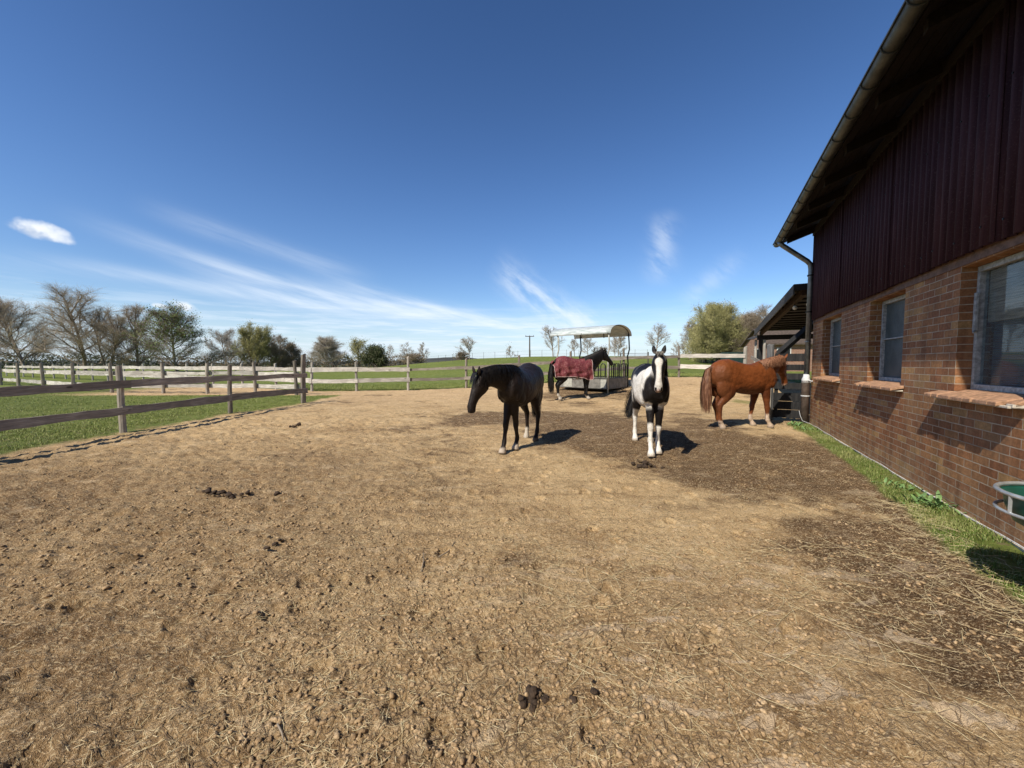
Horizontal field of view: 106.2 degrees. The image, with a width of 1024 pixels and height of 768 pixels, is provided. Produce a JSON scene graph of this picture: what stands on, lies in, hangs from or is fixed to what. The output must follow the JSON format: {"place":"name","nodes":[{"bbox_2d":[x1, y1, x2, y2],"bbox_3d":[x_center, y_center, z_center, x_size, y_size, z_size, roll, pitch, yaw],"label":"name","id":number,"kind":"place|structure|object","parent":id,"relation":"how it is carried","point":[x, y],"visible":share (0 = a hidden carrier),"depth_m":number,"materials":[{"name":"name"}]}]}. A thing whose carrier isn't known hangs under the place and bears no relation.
{"place":"outdoors","nodes":[
{"label":"outdoors","id":0,"kind":"place"},
{"bbox_2d":[0,393,335,452],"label":"paddock grass","id":1,"kind":"structure","parent":0,"point":[101,423],"depth_m":11.46,"materials":[{"name":"green plant"}]},
{"bbox_2d":[0,360,357,363],"bbox_3d":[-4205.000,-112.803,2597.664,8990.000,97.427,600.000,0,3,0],"label":"hills","id":2,"kind":"structure","parent":0,"point":[151,361],"depth_m":2564.57,"materials":[{"name":"green plant"}]},
{"bbox_2d":[1,357,476,364],"bbox_3d":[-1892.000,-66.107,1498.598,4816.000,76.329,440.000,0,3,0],"label":"hills","id":3,"kind":"structure","parent":0,"point":[429,360],"depth_m":1461.97,"materials":[{"name":"green plant"}]},
{"bbox_2d":[0,0,903,362],"label":"sky","id":4,"kind":"structure","parent":0,"point":[435,173],"materials":[{"name":"blue"}]},
{"bbox_2d":[0,356,1023,767],"bbox_3d":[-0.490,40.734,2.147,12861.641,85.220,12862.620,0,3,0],"label":"ground","id":5,"kind":"structure","parent":0,"point":[328,434],"depth_m":2.65,"materials":[{"name":"soil"}]},
{"bbox_2d":[0,297,65,369],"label":"budding tree","id":6,"kind":"object","parent":5,"relation":"on","point":[7,321],"visible":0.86,"depth_m":63.15,"materials":[{"name":"grey plant"}]},
{"bbox_2d":[5,281,140,370],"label":"bare tree","id":7,"kind":"object","parent":5,"relation":"on","point":[70,320],"visible":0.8,"depth_m":56.57,"materials":[{"name":"brown plant"}]},
{"bbox_2d":[0,352,164,368],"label":"hedge","id":8,"kind":"object","parent":5,"relation":"on","point":[54,362],"visible":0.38,"depth_m":94.39,"materials":[{"name":"brown plant"}]},
{"bbox_2d":[57,305,149,370],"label":"bare tree","id":9,"kind":"object","parent":5,"relation":"on","point":[100,327],"visible":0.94,"depth_m":57.52,"materials":[{"name":"brown plant"}]},
{"bbox_2d":[88,303,170,370],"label":"bare tree","id":10,"kind":"object","parent":5,"relation":"on","point":[128,314],"visible":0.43,"depth_m":61.33,"materials":[{"name":"brown plant"}]},
{"bbox_2d":[0,360,299,394],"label":"wooden fence","id":11,"kind":"object","parent":5,"relation":"on","point":[162,373],"visible":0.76,"depth_m":18.58,"materials":[{"name":"white wood"}]},
{"bbox_2d":[0,354,307,432],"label":"wooden fence","id":12,"kind":"object","parent":5,"relation":"on","point":[121,411],"visible":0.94,"depth_m":8.37,"materials":[{"name":"wood"}]},
{"bbox_2d":[117,299,242,371],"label":"leafy tree","id":13,"kind":"object","parent":5,"relation":"on","point":[175,320],"visible":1,"depth_m":57.82,"materials":[{"name":"green plant"}]},
{"bbox_2d":[4,356,409,390],"bbox_3d":[-32.982,-1.012,31.566,59.594,2.115,2.756,1,3,25],"label":"wooden fence","id":14,"kind":"object","parent":5,"relation":"on","point":[311,370],"visible":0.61,"depth_m":20.98,"materials":[{"name":"white wood"}]},
{"bbox_2d":[198,327,261,370],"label":"bare tree","id":15,"kind":"object","parent":5,"relation":"on","point":[226,339],"visible":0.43,"depth_m":67.31,"materials":[{"name":"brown plant"}]},
{"bbox_2d":[152,351,318,367],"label":"hedge","id":16,"kind":"object","parent":5,"relation":"on","point":[189,364],"visible":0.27,"depth_m":99.34,"materials":[{"name":"green plant"}]},
{"bbox_2d":[202,487,279,498],"bbox_3d":[-3.098,1.238,4.372,0.854,0.120,0.191,0,3,0],"label":"manure pile","id":17,"kind":"object","parent":5,"relation":"on","point":[221,493],"visible":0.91,"depth_m":4.35,"materials":[{"name":"brown soil"}]},
{"bbox_2d":[230,320,279,366],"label":"budding tree","id":18,"kind":"object","parent":5,"relation":"on","point":[261,336],"visible":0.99,"depth_m":66.77,"materials":[{"name":"green plant"}]},
{"bbox_2d":[243,333,293,370],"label":"bare tree","id":19,"kind":"object","parent":5,"relation":"on","point":[279,340],"visible":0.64,"depth_m":70.21,"materials":[{"name":"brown plant"}]},
{"bbox_2d":[263,535,283,549],"bbox_3d":[-1.966,1.309,3.185,0.134,0.052,0.285,-2,3,-27],"label":"manure pile","id":20,"kind":"object","parent":5,"relation":"on","point":[273,543],"visible":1,"depth_m":3.16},
{"bbox_2d":[276,723,284,741],"bbox_3d":[-0.941,1.419,1.568,0.102,0.008,0.010,3,4,45],"label":"stick","id":21,"kind":"object","parent":5,"relation":"on","point":[279,727],"visible":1,"depth_m":1.57,"materials":[{"name":"beige wood"}]},
{"bbox_2d":[271,339,307,367],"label":"scrub tree","id":22,"kind":"object","parent":5,"relation":"on","point":[293,352],"visible":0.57,"depth_m":72.82,"materials":[{"name":"green plant"}]},
{"bbox_2d":[289,422,300,427],"bbox_3d":[-5.136,0.994,9.121,0.184,0.118,0.472,0,3,-8],"label":"manure pile","id":23,"kind":"object","parent":5,"relation":"on","point":[296,425],"visible":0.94,"depth_m":8.99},
{"bbox_2d":[305,334,351,367],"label":"bare tree","id":24,"kind":"object","parent":5,"relation":"on","point":[323,347],"visible":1,"depth_m":68.66,"materials":[{"name":"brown plant"}]},
{"bbox_2d":[343,336,368,366],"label":"budding tree","id":25,"kind":"object","parent":5,"relation":"on","point":[357,347],"visible":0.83,"depth_m":70.90,"materials":[{"name":"green plant"}]},
{"bbox_2d":[316,353,411,367],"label":"hedge","id":26,"kind":"object","parent":5,"relation":"on","point":[350,364],"visible":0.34,"depth_m":94.45,"materials":[{"name":"plant"}]},
{"bbox_2d":[357,344,392,367],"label":"round bush","id":27,"kind":"object","parent":5,"relation":"on","point":[375,355],"visible":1,"depth_m":69.41,"materials":[{"name":"green plant"}]},
{"bbox_2d":[386,345,398,365],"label":"bare tree","id":28,"kind":"object","parent":5,"relation":"on","point":[391,354],"visible":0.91,"depth_m":76.08,"materials":[{"name":"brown plant"}]},
{"bbox_2d":[395,342,413,360],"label":"bare tree","id":29,"kind":"object","parent":5,"relation":"on","point":[404,349],"visible":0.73,"depth_m":75.67,"materials":[{"name":"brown plant"}]},
{"bbox_2d":[400,351,427,363],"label":"hedge bush","id":30,"kind":"object","parent":5,"relation":"on","point":[413,357],"visible":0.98,"depth_m":71.23,"materials":[{"name":"brown plant"}]},
{"bbox_2d":[415,342,429,362],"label":"bare tree","id":31,"kind":"object","parent":5,"relation":"on","point":[421,349],"visible":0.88,"depth_m":73.84,"materials":[{"name":"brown plant"}]},
{"bbox_2d":[452,349,470,359],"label":"hedge bush","id":32,"kind":"object","parent":5,"relation":"on","point":[461,355],"visible":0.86,"depth_m":65.76,"materials":[{"name":"brown plant"}]},
{"bbox_2d":[455,336,475,359],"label":"bare tree","id":33,"kind":"object","parent":5,"relation":"on","point":[468,346],"visible":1,"depth_m":63.54,"materials":[{"name":"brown plant"}]},
{"bbox_2d":[467,363,543,453],"bbox_3d":[0.066,0.388,6.880,0.605,1.530,2.347,2,3,27],"label":"black horse","id":34,"kind":"object","parent":5,"relation":"on","point":[517,387],"visible":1,"depth_m":6.49},
{"bbox_2d":[505,342,517,357],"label":"bare tree","id":35,"kind":"object","parent":5,"relation":"on","point":[509,351],"visible":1,"depth_m":61.98,"materials":[{"name":"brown plant"}]},
{"bbox_2d":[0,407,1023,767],"bbox_3d":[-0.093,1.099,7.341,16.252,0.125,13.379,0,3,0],"label":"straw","id":36,"kind":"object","parent":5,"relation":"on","point":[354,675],"visible":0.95,"depth_m":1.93,"materials":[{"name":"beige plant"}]},
{"bbox_2d":[525,335,533,356],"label":"utility pole","id":37,"kind":"object","parent":5,"relation":"on","point":[529,343],"visible":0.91,"depth_m":73.58,"materials":[{"name":"brown wood"}]},
{"bbox_2d":[518,684,548,711],"bbox_3d":[0.096,1.408,1.723,0.127,0.067,0.112,1,3,25],"label":"manure pile","id":38,"kind":"object","parent":5,"relation":"on","point":[533,692],"visible":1,"depth_m":1.72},
{"bbox_2d":[410,346,681,387],"bbox_3d":[1.764,-0.787,20.570,14.572,2.551,0.233,0,3,0],"label":"wooden fence","id":39,"kind":"object","parent":5,"relation":"on","point":[466,378],"visible":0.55,"depth_m":20.48,"materials":[{"name":"white wood"}]},
{"bbox_2d":[426,349,673,363],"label":"wire fence","id":40,"kind":"object","parent":5,"relation":"on","point":[504,355],"visible":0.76,"depth_m":59.84,"materials":[{"name":"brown metal"}]},
{"bbox_2d":[540,325,564,356],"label":"bare tree","id":41,"kind":"object","parent":5,"relation":"on","point":[548,334],"visible":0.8,"depth_m":59.83,"materials":[{"name":"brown plant"}]},
{"bbox_2d":[567,339,579,356],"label":"bare tree","id":42,"kind":"object","parent":5,"relation":"on","point":[574,343],"visible":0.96,"depth_m":61.78,"materials":[{"name":"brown plant"}]},
{"bbox_2d":[547,347,612,399],"bbox_3d":[2.726,-0.420,14.926,2.820,2.061,0.792,-1,3,-14],"label":"rugged horse","id":43,"kind":"object","parent":5,"relation":"on","point":[562,369],"visible":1,"depth_m":14.57},
{"bbox_2d":[569,677,597,704],"bbox_3d":[0.319,1.403,1.751,0.138,0.058,0.082,-1,3,-12],"label":"manure pile","id":44,"kind":"object","parent":5,"relation":"on","point":[593,691],"visible":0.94,"depth_m":1.72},
{"bbox_2d":[579,338,596,353],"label":"bare tree","id":45,"kind":"object","parent":5,"relation":"on","point":[589,342],"visible":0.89,"depth_m":59.84,"materials":[{"name":"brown plant"}]},
{"bbox_2d":[550,324,631,393],"bbox_3d":[3.567,-1.118,17.509,2.970,2.952,2.164,3,4,40],"label":"hay feeder","id":46,"kind":"object","parent":5,"relation":"on","point":[608,381],"visible":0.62,"depth_m":16.89,"materials":[{"name":"metal"}]},
{"bbox_2d":[591,341,607,352],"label":"hedge bush","id":47,"kind":"object","parent":5,"relation":"on","point":[594,349],"visible":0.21,"depth_m":59.78,"materials":[{"name":"plant"}]},
{"bbox_2d":[607,337,627,356],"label":"bare tree","id":48,"kind":"object","parent":5,"relation":"on","point":[615,343],"visible":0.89,"depth_m":58.03,"materials":[{"name":"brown plant"}]},
{"bbox_2d":[624,345,669,456],"bbox_3d":[2.362,0.265,6.659,0.646,1.794,2.262,1,3,11],"label":"pinto horse","id":49,"kind":"object","parent":5,"relation":"on","point":[650,390],"visible":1,"depth_m":6.25},
{"bbox_2d":[631,457,664,468],"bbox_3d":[1.969,1.184,5.665,0.306,0.121,0.462,-2,4,-37],"label":"manure pile","id":50,"kind":"object","parent":5,"relation":"on","point":[646,463],"visible":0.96,"depth_m":5.66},
{"bbox_2d":[645,324,673,349],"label":"bare tree","id":51,"kind":"object","parent":5,"relation":"on","point":[658,336],"visible":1,"depth_m":55.55,"materials":[{"name":"brown plant"}]},
{"bbox_2d":[673,319,695,359],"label":"bare tree","id":52,"kind":"object","parent":5,"relation":"on","point":[685,336],"visible":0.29,"depth_m":49.29,"materials":[{"name":"brown plant"}]},
{"bbox_2d":[682,322,723,362],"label":"tree","id":53,"kind":"object","parent":5,"relation":"on","point":[690,344],"visible":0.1,"depth_m":44.12,"materials":[{"name":"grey plant"}]},
{"bbox_2d":[680,346,746,368],"bbox_3d":[10.136,-0.927,19.478,3.028,1.898,0.209,2,4,39],"label":"wooden fence","id":54,"kind":"object","parent":5,"relation":"on","point":[743,356],"visible":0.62,"depth_m":19.53,"materials":[{"name":"white wood"}]},
{"bbox_2d":[684,298,747,361],"bbox_3d":[22.157,-5.580,41.473,7.396,7.523,9.588,1,3,20],"label":"tree","id":55,"kind":"object","parent":5,"relation":"on","point":[718,332],"visible":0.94,"depth_m":39.85,"materials":[{"name":"green plant"}]},
{"bbox_2d":[720,352,742,362],"bbox_3d":[13.750,-1.162,23.959,1.100,1.620,0.825,0,3,0],"label":"green container","id":56,"kind":"object","parent":5,"relation":"on","point":[740,360],"visible":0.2,"depth_m":23.55,"materials":[{"name":"metal"}]},
{"bbox_2d":[715,307,770,353],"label":"tree","id":57,"kind":"object","parent":5,"relation":"on","point":[751,322],"visible":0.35,"depth_m":40.11,"materials":[{"name":"brown plant"}]},
{"bbox_2d":[700,354,787,428],"bbox_3d":[5.556,0.162,9.026,2.443,1.761,0.596,0,3,-9],"label":"chestnut horse","id":58,"kind":"object","parent":5,"relation":"on","point":[724,382],"visible":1,"depth_m":8.78},
{"bbox_2d":[747,336,765,362],"bbox_3d":[12.600,-1.325,19.557,1.019,2.248,0.600,0,3,0],"label":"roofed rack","id":59,"kind":"object","parent":5,"relation":"on","point":[755,347],"visible":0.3,"depth_m":19.50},
{"bbox_2d":[751,356,761,394],"bbox_3d":[10.172,-0.178,15.743,0.229,2.060,5.649,2,3,27],"label":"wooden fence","id":60,"kind":"object","parent":5,"relation":"on","point":[754,358],"visible":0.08,"depth_m":17.29,"materials":[{"name":"grey wood"}]},
{"bbox_2d":[749,303,772,317],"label":"bare tree","id":61,"kind":"object","parent":5,"relation":"on","point":[762,310],"visible":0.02,"depth_m":44.40,"materials":[{"name":"brown plant"}]},
{"bbox_2d":[767,344,773,420],"bbox_3d":[6.828,0.071,10.180,0.181,2.286,0.268,2,3,27],"label":"gate post","id":62,"kind":"object","parent":5,"relation":"on","point":[770,350],"visible":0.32,"depth_m":10.13,"materials":[{"name":"grey wood"}]},
{"bbox_2d":[773,352,804,417],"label":"stall gate","id":63,"kind":"structure","parent":62,"relation":"attached to","point":[781,401],"depth_m":9.97,"materials":[{"name":"grey metal"}]},
{"bbox_2d":[519,533,1022,767],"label":"hay stalks","id":64,"kind":"object","parent":5,"relation":"on","point":[778,623],"visible":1,"depth_m":2.20,"materials":[{"name":"plant"}]},
{"bbox_2d":[740,329,812,370],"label":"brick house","id":65,"kind":"structure","parent":5,"relation":"on","point":[798,347],"depth_m":29.53,"materials":[{"name":"brick"}]},
{"bbox_2d":[754,283,813,359],"bbox_3d":[11.378,-0.852,13.014,5.116,3.732,9.270,2,3,27],"label":"open shelter","id":66,"kind":"object","parent":5,"relation":"on","point":[782,315],"visible":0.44,"depth_m":13.28,"materials":[{"name":"black wood"}]},
{"bbox_2d":[782,421,805,425],"bbox_3d":[6.828,0.940,9.262,0.520,0.108,0.417,-1,3,-24],"label":"weed","id":67,"kind":"object","parent":5,"relation":"on","point":[796,423],"visible":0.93,"depth_m":9.23,"materials":[{"name":"green plant"}]},
{"bbox_2d":[773,0,1023,551],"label":"barn","id":68,"kind":"structure","parent":5,"relation":"on","point":[907,210],"depth_m":4.24,"materials":[{"name":"brick"}]},
{"bbox_2d":[812,316,841,382],"bbox_3d":[6.701,-0.729,8.040,0.353,1.333,1.580,2,3,27],"label":"window","id":69,"kind":"structure","parent":68,"relation":"in","point":[835,336],"depth_m":8.33,"materials":[{"name":"grey glass"}]},
{"bbox_2d":[854,294,904,391],"bbox_3d":[5.445,-0.599,5.575,0.351,1.333,1.440,2,3,27],"label":"window","id":70,"kind":"structure","parent":68,"relation":"in","point":[893,310],"depth_m":5.75,"materials":[{"name":"grey glass"}]},
{"bbox_2d":[924,251,1023,408],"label":"window","id":71,"kind":"structure","parent":68,"relation":"in","point":[998,307],"depth_m":3.59,"materials":[{"name":"grey glass"}]},
{"bbox_2d":[992,481,1023,525],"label":"feed trough","id":72,"kind":"object","parent":68,"relation":"attached to","point":[1012,492],"visible":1,"depth_m":2.33,"materials":[{"name":"green plastic"}]},
{"bbox_2d":[872,477,926,492],"bbox_3d":[4.642,1.194,4.596,0.437,0.093,0.324,1,3,21],"label":"weed","id":73,"kind":"object","parent":5,"relation":"on","point":[900,485],"visible":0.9,"depth_m":4.59,"materials":[{"name":"green plant"}]},
{"bbox_2d":[787,423,1023,600],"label":"grass strip","id":74,"kind":"object","parent":5,"relation":"on","point":[880,479],"depth_m":3.60,"materials":[{"name":"green plant"}]},
{"bbox_2d":[799,411,1023,548],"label":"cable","id":75,"kind":"object","parent":5,"relation":"on","point":[929,494],"visible":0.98,"depth_m":4.34,"materials":[{"name":"grey plastic"}]},
{"bbox_2d":[891,490,965,514],"bbox_3d":[4.377,1.201,4.063,0.608,0.122,0.536,3,4,40],"label":"weed","id":76,"kind":"object","parent":5,"relation":"on","point":[938,502],"visible":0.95,"depth_m":4.05,"materials":[{"name":"green plant"}]},
{"bbox_2d":[858,495,1023,642],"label":"hay wisps","id":77,"kind":"object","parent":5,"relation":"on","point":[884,501],"visible":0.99,"depth_m":2.88,"materials":[{"name":"plant"}]},
{"bbox_2d":[282,372,810,390],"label":"field grass","id":78,"kind":"structure","parent":0,"point":[336,388],"depth_m":22.63,"materials":[{"name":"green plant"}]}
]}

